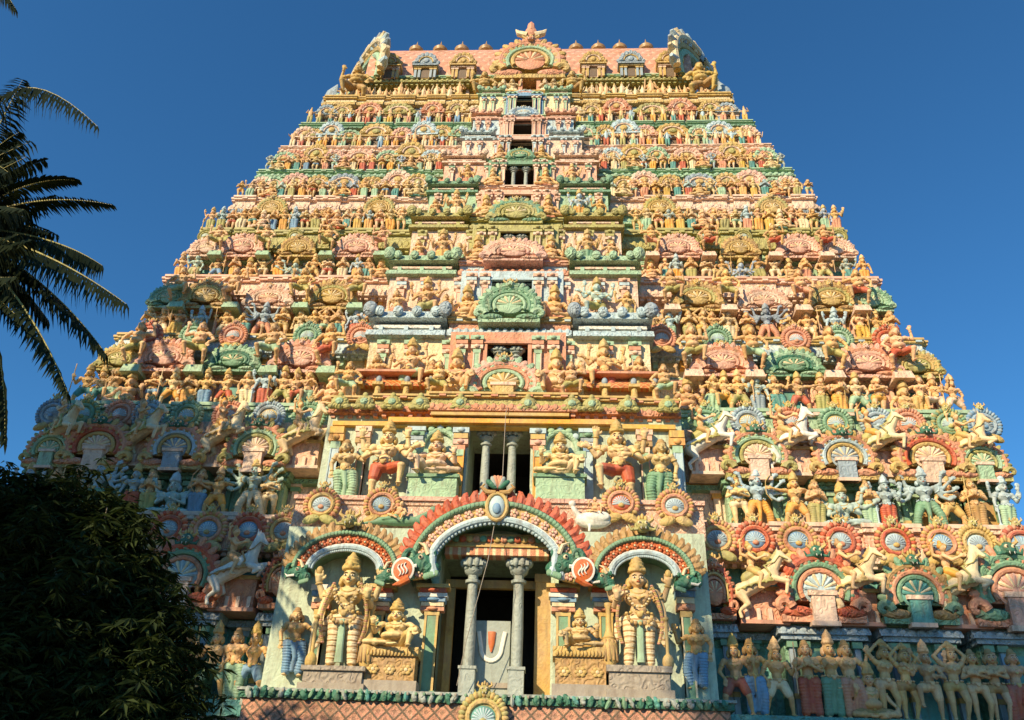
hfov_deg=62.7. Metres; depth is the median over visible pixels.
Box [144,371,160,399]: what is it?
statue
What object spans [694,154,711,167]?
statue
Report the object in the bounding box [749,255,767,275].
statue
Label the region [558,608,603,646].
seated statue
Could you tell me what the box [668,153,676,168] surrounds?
statue
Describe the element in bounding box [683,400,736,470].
horse rider statue
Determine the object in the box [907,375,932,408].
statue
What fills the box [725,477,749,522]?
statue
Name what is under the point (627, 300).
statue
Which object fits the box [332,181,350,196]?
statue
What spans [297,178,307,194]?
statue
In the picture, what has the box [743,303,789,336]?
statue
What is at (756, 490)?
statue
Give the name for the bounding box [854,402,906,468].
horse rider statue
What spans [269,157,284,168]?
statue
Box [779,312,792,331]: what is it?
statue
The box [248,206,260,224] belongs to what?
statue
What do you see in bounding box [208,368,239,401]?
statue
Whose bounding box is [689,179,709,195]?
statue
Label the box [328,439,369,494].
statue
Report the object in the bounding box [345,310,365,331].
statue
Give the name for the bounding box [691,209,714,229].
statue
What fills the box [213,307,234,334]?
statue
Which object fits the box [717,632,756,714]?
statue
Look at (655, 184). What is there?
statue
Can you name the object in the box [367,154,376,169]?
statue
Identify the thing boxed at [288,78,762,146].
tiny statues
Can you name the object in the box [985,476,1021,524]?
statue
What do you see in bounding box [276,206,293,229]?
statue
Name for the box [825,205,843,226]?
statue
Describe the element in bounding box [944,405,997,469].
horse rider statue
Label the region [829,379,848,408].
statue
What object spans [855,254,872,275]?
statue
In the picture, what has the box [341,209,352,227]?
statue
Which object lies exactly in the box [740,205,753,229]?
statue
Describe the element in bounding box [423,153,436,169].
statue
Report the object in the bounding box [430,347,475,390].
statue
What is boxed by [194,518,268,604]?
horse rider statue
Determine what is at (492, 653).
emblem board
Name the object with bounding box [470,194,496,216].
statue
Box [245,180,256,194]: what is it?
statue
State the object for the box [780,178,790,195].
statue
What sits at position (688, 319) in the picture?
statue
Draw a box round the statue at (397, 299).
[387,290,410,310]
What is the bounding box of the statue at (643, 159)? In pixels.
[638,154,647,168]
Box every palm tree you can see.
[0,0,17,17]
[0,78,128,452]
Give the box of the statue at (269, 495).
[259,471,280,514]
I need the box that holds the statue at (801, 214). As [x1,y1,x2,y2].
[795,208,810,226]
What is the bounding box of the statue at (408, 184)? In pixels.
[402,179,412,196]
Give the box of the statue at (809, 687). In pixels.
[792,640,823,716]
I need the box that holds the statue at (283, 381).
[266,364,292,402]
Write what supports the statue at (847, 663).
on the temple tower
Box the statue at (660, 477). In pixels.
[635,439,678,499]
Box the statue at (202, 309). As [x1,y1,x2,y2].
[190,305,212,322]
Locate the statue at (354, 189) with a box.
[349,181,358,194]
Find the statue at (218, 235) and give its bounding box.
[205,224,227,249]
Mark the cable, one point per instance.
(486, 565)
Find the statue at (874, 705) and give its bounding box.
[852,661,901,718]
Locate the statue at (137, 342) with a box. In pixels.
[118,321,156,362]
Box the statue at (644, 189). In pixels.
[637,179,649,196]
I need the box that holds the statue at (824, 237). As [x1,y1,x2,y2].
[814,224,836,250]
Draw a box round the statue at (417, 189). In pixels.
[406,180,425,196]
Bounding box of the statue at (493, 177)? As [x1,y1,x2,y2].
[479,167,503,184]
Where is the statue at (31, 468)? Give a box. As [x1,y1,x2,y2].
[14,461,46,478]
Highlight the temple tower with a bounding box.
[18,22,1023,719]
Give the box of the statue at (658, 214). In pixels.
[651,209,663,228]
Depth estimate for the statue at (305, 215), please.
34.14 m
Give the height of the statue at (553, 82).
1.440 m
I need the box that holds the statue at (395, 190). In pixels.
[390,181,401,196]
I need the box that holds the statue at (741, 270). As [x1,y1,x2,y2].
[719,258,761,276]
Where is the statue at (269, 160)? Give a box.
[265,155,275,168]
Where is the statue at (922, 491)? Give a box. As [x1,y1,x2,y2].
[889,466,958,524]
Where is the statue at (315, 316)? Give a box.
[308,309,321,325]
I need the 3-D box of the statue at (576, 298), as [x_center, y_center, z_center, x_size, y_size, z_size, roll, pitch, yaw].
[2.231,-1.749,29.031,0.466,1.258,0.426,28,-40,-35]
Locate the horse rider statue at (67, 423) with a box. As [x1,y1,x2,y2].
[35,397,84,458]
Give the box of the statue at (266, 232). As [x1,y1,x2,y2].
[254,224,275,249]
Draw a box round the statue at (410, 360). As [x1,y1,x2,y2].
[391,337,436,384]
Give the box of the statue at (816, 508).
[805,479,827,521]
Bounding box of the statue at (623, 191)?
[614,181,632,195]
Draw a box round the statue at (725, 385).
[705,370,736,407]
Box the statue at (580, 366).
[577,361,588,394]
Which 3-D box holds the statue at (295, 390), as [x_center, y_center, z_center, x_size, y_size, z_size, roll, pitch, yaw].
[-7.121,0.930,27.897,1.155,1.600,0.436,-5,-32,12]
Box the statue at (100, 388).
[89,366,118,399]
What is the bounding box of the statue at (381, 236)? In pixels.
[371,224,391,248]
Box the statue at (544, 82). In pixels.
[538,78,550,89]
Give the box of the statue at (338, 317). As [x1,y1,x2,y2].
[330,308,345,331]
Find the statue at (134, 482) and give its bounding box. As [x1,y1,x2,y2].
[117,462,154,508]
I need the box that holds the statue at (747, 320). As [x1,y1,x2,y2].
[739,312,755,335]
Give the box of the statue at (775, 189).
[766,180,786,195]
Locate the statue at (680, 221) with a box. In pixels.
[670,206,688,227]
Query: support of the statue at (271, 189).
on the temple tower
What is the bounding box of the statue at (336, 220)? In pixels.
[322,209,347,228]
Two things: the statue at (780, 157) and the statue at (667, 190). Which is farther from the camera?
the statue at (780, 157)
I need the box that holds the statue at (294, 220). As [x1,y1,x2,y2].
[287,206,300,227]
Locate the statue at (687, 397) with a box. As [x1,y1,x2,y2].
[673,378,704,409]
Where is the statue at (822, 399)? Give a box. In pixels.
[810,372,831,407]
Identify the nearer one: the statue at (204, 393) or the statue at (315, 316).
the statue at (204, 393)
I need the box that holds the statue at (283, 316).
[274,307,290,333]
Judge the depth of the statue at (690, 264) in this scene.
31.56 m
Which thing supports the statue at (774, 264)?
on the temple tower
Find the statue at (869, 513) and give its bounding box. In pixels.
[855,480,880,522]
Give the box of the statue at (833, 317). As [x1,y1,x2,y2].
[821,306,846,326]
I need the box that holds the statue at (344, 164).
[334,156,350,168]
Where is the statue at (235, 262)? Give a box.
[228,256,241,273]
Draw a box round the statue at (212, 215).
[200,207,221,229]
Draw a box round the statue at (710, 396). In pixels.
[697,374,723,409]
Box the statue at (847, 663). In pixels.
[835,639,868,717]
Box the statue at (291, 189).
[284,178,300,196]
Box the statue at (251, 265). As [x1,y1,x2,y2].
[241,257,257,276]
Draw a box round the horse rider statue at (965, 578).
[928,534,993,609]
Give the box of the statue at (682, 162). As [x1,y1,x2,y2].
[676,153,688,169]
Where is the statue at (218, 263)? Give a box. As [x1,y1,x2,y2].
[208,254,226,273]
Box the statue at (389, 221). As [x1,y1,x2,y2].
[384,209,399,228]
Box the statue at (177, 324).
[167,309,187,332]
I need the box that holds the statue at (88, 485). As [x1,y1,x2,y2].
[62,465,90,500]
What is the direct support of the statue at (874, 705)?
on the temple tower
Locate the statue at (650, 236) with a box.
[640,224,661,250]
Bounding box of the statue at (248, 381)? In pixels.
[236,371,262,402]
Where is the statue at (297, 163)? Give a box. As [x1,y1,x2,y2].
[292,154,304,169]
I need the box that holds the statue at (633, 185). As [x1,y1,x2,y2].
[628,179,638,196]
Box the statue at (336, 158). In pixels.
[331,154,340,170]
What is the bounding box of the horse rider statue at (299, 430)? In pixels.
[269,394,327,461]
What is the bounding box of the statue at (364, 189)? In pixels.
[357,177,372,196]
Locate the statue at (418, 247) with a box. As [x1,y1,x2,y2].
[411,239,429,254]
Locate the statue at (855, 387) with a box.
[842,372,870,408]
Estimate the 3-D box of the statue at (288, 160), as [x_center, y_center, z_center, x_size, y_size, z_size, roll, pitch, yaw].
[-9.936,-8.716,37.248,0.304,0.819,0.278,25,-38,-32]
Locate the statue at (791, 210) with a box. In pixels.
[783,206,797,226]
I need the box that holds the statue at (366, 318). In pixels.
[357,309,385,325]
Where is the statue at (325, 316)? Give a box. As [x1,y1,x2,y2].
[318,307,334,330]
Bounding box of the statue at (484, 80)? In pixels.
[470,71,497,93]
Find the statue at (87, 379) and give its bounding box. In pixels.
[68,363,97,399]
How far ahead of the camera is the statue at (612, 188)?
35.03 m
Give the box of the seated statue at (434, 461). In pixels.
[407,430,461,473]
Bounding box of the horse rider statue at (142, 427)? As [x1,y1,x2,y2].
[124,394,168,453]
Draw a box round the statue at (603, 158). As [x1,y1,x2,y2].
[599,153,608,168]
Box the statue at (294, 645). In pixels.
[278,607,316,676]
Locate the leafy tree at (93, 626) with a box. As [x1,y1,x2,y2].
[0,458,239,719]
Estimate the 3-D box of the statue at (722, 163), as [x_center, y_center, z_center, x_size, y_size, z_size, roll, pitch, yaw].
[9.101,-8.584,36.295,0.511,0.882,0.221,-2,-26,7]
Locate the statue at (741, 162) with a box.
[736,152,745,166]
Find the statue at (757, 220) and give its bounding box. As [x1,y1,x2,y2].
[748,204,766,229]
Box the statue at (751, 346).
[734,325,769,368]
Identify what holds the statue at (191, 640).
on the temple tower
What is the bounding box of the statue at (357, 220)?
[348,205,367,227]
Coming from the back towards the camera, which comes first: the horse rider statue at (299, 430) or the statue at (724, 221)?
the statue at (724, 221)
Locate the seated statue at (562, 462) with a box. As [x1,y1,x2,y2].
[533,432,584,473]
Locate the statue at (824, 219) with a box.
[817,204,832,226]
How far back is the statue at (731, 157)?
36.22 m
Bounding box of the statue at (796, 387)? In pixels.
[786,371,823,407]
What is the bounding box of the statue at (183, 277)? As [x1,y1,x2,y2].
[165,267,196,300]
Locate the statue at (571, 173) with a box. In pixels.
[562,163,582,180]
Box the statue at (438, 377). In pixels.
[424,360,452,390]
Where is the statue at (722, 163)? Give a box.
[717,153,727,167]
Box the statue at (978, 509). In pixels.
[960,479,988,524]
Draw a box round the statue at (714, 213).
[705,207,719,229]
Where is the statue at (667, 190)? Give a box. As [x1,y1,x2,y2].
[661,178,672,194]
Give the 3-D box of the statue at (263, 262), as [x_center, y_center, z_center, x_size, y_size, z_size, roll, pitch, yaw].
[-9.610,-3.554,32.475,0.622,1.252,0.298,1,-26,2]
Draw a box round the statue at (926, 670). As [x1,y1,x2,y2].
[899,639,946,719]
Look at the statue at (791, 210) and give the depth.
33.27 m
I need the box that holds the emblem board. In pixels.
[474,620,510,693]
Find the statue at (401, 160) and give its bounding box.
[397,155,405,168]
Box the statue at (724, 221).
[715,208,731,226]
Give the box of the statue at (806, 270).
[798,257,812,275]
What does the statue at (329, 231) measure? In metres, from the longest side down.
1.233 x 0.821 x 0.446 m
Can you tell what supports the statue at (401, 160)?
on the temple tower
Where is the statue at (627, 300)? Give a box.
[613,291,636,312]
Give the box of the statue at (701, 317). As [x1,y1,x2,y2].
[692,307,709,334]
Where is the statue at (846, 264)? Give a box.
[839,258,856,275]
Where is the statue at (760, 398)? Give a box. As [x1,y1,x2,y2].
[740,376,771,407]
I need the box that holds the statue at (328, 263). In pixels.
[321,258,334,274]
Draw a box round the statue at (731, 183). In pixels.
[726,179,736,195]
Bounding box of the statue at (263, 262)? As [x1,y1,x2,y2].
[256,258,272,276]
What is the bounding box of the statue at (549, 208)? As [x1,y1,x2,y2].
[537,194,563,216]
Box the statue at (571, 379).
[556,361,586,392]
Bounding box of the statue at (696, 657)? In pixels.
[671,619,713,689]
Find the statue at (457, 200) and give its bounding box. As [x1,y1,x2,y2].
[444,189,468,212]
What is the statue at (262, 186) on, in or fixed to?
on the temple tower
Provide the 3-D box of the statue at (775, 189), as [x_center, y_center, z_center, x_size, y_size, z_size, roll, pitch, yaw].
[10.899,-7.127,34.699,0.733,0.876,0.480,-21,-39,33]
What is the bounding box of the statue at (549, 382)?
[535,348,578,391]
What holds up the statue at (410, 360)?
on the temple tower
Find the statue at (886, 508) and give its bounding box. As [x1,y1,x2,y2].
[868,474,901,522]
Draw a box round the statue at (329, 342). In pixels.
[312,321,345,365]
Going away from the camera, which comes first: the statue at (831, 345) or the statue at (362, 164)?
the statue at (831, 345)
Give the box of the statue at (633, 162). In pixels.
[626,155,643,167]
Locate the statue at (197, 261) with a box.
[187,255,203,273]
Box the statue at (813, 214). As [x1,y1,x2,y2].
[807,209,819,229]
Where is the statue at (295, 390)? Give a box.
[284,367,313,402]
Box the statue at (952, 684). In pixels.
[931,641,971,719]
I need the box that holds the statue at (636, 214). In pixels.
[628,208,641,229]
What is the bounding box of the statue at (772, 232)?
[762,223,783,250]
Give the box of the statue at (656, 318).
[651,309,670,327]
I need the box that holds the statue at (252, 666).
[230,621,267,698]
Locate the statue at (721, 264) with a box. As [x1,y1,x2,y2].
[714,255,731,277]
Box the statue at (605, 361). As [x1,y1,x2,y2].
[577,338,625,385]
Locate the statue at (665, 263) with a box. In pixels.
[658,258,673,275]
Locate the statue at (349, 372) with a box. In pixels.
[334,361,362,394]
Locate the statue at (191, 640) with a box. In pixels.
[177,628,197,680]
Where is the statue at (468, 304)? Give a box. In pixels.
[447,283,479,316]
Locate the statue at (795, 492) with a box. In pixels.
[765,471,810,521]
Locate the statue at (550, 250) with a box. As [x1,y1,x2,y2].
[543,234,568,259]
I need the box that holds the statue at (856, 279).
[841,269,872,303]
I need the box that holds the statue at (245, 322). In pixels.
[238,309,252,332]
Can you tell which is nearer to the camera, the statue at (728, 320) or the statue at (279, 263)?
the statue at (728, 320)
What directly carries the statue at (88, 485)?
on the temple tower
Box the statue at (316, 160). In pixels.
[311,156,319,169]
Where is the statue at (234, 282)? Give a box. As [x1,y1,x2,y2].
[219,267,248,300]
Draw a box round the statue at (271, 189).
[259,181,276,196]
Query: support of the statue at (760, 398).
on the temple tower
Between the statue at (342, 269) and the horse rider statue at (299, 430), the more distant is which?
the statue at (342, 269)
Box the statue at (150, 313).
[140,306,156,322]
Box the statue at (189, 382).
[180,373,198,400]
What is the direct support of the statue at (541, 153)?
on the temple tower
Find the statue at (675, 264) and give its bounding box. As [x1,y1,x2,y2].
[668,253,683,275]
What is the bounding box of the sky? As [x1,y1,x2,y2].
[0,0,1023,525]
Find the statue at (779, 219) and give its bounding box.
[769,208,795,227]
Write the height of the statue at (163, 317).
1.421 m
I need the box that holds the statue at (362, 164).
[356,154,369,170]
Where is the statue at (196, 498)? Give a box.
[186,469,210,510]
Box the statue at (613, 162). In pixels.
[607,152,620,169]
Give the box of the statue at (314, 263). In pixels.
[305,253,323,276]
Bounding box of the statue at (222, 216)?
[215,206,228,226]
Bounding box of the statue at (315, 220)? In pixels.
[309,208,325,226]
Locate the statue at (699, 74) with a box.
[682,61,717,93]
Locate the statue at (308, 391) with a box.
[295,371,318,401]
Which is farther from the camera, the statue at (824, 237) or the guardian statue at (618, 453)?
the statue at (824, 237)
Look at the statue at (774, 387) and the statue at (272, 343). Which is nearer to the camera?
the statue at (774, 387)
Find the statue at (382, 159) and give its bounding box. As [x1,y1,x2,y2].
[378,156,385,168]
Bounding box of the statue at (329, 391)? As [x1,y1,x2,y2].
[314,374,345,404]
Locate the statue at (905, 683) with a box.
[888,642,922,719]
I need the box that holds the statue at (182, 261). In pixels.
[173,251,189,273]
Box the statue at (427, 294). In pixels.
[410,276,448,310]
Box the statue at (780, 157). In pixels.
[775,153,784,166]
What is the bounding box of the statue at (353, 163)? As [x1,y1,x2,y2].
[349,155,357,169]
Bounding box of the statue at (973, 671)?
[960,649,994,719]
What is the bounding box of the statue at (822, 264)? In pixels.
[814,259,835,275]
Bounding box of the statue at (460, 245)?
[457,243,463,256]
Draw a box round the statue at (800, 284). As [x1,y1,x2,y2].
[785,268,814,303]
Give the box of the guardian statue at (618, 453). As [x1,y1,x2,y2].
[577,419,647,497]
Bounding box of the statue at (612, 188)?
[610,182,616,196]
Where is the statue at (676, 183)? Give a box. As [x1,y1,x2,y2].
[669,176,684,195]
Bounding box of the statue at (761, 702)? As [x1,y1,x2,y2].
[739,638,772,714]
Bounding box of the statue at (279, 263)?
[271,256,289,274]
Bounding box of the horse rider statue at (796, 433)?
[768,398,818,467]
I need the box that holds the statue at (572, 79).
[558,70,586,92]
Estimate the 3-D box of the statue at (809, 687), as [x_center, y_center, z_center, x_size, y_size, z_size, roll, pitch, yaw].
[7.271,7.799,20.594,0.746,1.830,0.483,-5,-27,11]
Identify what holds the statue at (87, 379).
on the temple tower
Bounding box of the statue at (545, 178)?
[534,167,558,184]
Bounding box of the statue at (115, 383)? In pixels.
[105,368,127,398]
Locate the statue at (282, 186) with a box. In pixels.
[277,181,285,194]
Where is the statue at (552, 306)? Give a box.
[540,284,572,318]
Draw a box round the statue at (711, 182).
[704,178,715,193]
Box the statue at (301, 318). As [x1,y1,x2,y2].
[290,310,307,330]
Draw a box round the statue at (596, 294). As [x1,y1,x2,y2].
[574,277,614,309]
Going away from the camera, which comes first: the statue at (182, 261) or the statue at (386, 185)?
the statue at (182, 261)
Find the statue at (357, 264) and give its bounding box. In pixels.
[349,253,364,274]
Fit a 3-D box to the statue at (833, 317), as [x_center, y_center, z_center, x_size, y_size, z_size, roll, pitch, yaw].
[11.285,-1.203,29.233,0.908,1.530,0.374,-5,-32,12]
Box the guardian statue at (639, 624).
[601,556,673,667]
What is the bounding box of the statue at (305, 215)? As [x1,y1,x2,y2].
[300,210,311,226]
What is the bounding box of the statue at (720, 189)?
[715,178,727,193]
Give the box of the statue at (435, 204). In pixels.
[429,198,445,212]
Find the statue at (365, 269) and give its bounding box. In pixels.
[359,257,374,275]
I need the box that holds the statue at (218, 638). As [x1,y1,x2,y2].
[195,620,230,698]
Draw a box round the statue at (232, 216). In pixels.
[225,210,237,227]
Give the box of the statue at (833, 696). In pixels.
[814,629,845,716]
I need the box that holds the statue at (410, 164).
[400,155,417,168]
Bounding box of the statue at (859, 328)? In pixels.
[850,312,871,336]
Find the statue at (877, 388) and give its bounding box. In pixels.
[868,376,888,408]
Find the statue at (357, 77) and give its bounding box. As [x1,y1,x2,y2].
[339,65,373,95]
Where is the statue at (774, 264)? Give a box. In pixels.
[765,259,781,275]
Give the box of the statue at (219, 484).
[190,466,234,511]
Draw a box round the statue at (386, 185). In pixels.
[381,181,389,194]
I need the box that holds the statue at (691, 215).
[685,209,697,229]
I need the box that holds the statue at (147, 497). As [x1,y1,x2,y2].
[138,470,161,507]
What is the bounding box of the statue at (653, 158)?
[646,154,657,169]
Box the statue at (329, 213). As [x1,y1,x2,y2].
[321,207,333,228]
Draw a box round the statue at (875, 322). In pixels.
[866,309,882,336]
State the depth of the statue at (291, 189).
35.81 m
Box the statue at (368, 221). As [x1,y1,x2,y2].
[362,207,375,227]
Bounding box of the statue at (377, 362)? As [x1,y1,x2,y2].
[366,354,392,392]
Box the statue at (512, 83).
[507,79,521,89]
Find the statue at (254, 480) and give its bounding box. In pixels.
[224,459,283,514]
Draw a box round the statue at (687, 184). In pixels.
[683,180,693,194]
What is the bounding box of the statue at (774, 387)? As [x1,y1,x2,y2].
[764,375,789,407]
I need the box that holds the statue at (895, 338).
[880,325,917,369]
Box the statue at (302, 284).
[288,267,315,300]
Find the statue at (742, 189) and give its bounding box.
[736,176,747,193]
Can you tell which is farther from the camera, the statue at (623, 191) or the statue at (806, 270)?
the statue at (623, 191)
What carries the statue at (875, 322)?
on the temple tower
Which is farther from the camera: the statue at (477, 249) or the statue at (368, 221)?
the statue at (368, 221)
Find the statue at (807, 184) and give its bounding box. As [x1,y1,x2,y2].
[803,179,813,193]
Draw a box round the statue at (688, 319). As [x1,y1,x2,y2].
[680,310,697,334]
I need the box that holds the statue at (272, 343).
[253,322,286,363]
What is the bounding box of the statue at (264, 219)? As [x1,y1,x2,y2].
[247,209,270,227]
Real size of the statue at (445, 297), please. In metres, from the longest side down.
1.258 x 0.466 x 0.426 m
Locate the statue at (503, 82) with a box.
[497,79,509,89]
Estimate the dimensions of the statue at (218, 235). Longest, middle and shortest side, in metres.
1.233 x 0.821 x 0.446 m
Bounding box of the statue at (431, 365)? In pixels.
[424,359,435,393]
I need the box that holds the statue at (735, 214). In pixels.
[730,209,741,226]
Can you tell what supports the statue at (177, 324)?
on the temple tower
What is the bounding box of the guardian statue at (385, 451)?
[359,419,425,494]
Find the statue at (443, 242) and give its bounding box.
[429,229,456,254]
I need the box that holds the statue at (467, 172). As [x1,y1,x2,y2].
[457,164,476,180]
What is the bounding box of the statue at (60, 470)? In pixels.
[50,467,64,477]
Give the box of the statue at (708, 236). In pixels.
[697,224,718,249]
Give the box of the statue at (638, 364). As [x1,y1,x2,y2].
[622,356,648,393]
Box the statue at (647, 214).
[638,208,653,229]
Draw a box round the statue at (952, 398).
[939,374,965,409]
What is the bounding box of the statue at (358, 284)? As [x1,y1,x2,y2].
[344,267,372,301]
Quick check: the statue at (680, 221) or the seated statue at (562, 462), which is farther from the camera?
the statue at (680, 221)
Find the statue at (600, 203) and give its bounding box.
[590,198,606,211]
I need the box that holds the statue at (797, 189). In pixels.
[788,178,802,193]
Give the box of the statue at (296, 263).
[275,258,307,274]
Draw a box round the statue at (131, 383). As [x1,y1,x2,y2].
[101,373,144,401]
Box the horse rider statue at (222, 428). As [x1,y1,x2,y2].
[198,392,250,460]
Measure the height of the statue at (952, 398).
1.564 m
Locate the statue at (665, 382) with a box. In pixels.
[649,364,678,397]
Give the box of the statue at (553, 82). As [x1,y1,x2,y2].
[550,78,563,87]
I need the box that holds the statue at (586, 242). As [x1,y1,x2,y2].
[573,228,601,255]
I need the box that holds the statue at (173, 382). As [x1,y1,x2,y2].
[157,367,184,402]
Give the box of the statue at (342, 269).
[336,257,349,274]
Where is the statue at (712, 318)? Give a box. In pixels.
[706,311,724,326]
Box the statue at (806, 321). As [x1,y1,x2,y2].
[797,308,819,335]
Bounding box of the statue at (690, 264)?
[684,257,697,275]
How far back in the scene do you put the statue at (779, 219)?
33.09 m
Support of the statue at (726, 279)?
on the temple tower
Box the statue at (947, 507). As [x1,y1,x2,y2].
[934,475,970,523]
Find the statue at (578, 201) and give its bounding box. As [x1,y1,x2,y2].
[567,189,591,211]
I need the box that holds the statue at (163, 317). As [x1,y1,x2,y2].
[157,305,172,332]
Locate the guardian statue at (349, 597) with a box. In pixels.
[305,552,383,666]
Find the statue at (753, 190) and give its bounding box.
[745,177,760,195]
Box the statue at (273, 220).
[268,210,278,229]
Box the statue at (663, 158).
[659,154,667,168]
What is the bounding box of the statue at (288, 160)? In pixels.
[284,156,291,168]
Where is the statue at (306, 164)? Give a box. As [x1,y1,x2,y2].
[301,154,310,169]
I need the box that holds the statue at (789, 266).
[777,258,802,277]
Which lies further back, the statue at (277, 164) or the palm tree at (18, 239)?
the statue at (277, 164)
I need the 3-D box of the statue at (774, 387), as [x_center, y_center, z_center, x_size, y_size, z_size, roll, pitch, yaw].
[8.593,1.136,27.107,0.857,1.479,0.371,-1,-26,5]
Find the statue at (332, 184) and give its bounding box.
[329,180,339,194]
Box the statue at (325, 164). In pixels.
[321,156,332,169]
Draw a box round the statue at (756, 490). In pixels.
[727,469,785,522]
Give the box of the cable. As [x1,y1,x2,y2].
[456,408,506,685]
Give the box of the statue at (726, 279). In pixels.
[712,268,740,302]
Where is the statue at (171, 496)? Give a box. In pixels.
[139,471,206,512]
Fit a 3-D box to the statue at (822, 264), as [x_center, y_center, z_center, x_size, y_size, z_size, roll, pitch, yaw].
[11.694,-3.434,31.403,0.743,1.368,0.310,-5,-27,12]
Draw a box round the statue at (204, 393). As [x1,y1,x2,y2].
[193,367,215,401]
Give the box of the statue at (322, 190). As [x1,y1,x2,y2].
[318,181,329,194]
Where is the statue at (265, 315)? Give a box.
[245,301,280,332]
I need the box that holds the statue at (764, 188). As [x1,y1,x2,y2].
[759,179,769,193]
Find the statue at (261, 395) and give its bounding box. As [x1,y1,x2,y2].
[250,364,281,401]
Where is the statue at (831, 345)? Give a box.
[813,325,849,369]
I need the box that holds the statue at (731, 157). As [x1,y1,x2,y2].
[727,154,735,167]
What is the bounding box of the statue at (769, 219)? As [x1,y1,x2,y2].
[762,208,775,229]
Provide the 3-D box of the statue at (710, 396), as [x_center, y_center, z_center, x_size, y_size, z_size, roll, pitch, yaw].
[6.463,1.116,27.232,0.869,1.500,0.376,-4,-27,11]
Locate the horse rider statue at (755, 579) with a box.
[722,533,791,618]
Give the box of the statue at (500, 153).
[488,144,507,159]
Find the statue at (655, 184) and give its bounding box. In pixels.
[651,180,660,194]
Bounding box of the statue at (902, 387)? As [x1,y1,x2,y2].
[890,380,923,409]
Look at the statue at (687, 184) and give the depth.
34.90 m
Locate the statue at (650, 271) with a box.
[641,259,662,277]
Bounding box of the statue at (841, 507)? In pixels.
[804,481,879,525]
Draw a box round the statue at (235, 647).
[222,628,257,699]
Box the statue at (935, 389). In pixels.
[921,373,948,408]
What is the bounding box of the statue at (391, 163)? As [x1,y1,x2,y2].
[386,156,395,170]
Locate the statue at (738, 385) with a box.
[729,369,754,407]
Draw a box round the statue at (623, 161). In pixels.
[620,155,627,168]
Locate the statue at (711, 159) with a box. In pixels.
[706,153,716,169]
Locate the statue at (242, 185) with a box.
[236,181,245,194]
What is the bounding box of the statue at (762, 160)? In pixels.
[757,154,765,166]
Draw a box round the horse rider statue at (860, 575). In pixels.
[826,532,886,608]
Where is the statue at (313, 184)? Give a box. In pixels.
[307,180,317,196]
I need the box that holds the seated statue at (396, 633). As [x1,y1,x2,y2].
[362,598,421,646]
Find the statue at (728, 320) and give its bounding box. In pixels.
[719,312,738,336]
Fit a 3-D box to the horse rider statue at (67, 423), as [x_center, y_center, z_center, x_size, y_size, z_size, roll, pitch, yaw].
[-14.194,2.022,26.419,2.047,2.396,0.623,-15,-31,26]
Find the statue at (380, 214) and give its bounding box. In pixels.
[374,209,385,227]
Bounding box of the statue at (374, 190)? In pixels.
[369,179,379,194]
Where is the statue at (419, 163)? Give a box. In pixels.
[416,156,423,169]
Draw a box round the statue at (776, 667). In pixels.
[760,636,798,715]
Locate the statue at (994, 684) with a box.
[980,648,1012,719]
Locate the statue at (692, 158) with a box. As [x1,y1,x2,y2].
[688,154,696,167]
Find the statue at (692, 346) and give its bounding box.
[675,324,708,367]
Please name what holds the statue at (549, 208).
on the temple tower
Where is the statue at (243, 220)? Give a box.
[235,208,249,226]
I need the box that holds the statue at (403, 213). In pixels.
[395,206,407,228]
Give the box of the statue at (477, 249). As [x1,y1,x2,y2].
[459,234,483,259]
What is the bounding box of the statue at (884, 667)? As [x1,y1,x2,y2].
[865,639,901,718]
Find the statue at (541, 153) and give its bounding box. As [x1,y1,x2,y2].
[534,144,552,159]
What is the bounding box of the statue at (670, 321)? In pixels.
[657,311,681,337]
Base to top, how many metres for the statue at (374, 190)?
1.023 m
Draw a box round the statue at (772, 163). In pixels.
[763,154,780,167]
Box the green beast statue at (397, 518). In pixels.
[364,501,434,525]
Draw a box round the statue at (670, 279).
[658,268,684,302]
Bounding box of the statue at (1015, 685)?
[991,649,1023,719]
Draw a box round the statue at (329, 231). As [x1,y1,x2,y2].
[318,224,338,249]
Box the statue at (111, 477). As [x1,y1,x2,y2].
[69,456,128,504]
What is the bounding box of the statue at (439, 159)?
[434,153,442,169]
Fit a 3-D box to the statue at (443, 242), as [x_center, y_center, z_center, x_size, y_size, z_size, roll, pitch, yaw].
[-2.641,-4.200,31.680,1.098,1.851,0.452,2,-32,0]
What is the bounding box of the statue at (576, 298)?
[572,294,584,324]
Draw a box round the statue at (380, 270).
[367,258,388,277]
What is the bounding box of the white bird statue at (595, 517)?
[569,497,621,531]
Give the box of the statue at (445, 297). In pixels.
[438,294,449,305]
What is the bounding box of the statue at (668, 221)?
[662,206,675,227]
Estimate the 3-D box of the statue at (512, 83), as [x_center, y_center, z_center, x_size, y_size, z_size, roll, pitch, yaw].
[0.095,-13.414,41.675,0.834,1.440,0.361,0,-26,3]
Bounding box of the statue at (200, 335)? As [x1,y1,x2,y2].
[180,321,215,363]
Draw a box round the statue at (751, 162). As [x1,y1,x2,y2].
[745,152,757,167]
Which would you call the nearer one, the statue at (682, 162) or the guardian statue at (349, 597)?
the guardian statue at (349, 597)
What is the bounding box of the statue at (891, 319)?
[882,310,900,330]
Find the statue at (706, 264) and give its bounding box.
[699,259,713,275]
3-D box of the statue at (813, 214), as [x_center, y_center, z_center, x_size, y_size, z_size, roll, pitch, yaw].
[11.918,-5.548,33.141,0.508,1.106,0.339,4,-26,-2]
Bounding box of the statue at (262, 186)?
[257,180,267,196]
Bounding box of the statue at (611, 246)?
[600,239,619,255]
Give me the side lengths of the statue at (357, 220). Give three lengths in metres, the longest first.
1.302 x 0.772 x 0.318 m
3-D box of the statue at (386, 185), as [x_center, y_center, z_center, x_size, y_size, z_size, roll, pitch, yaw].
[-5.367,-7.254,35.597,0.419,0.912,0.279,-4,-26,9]

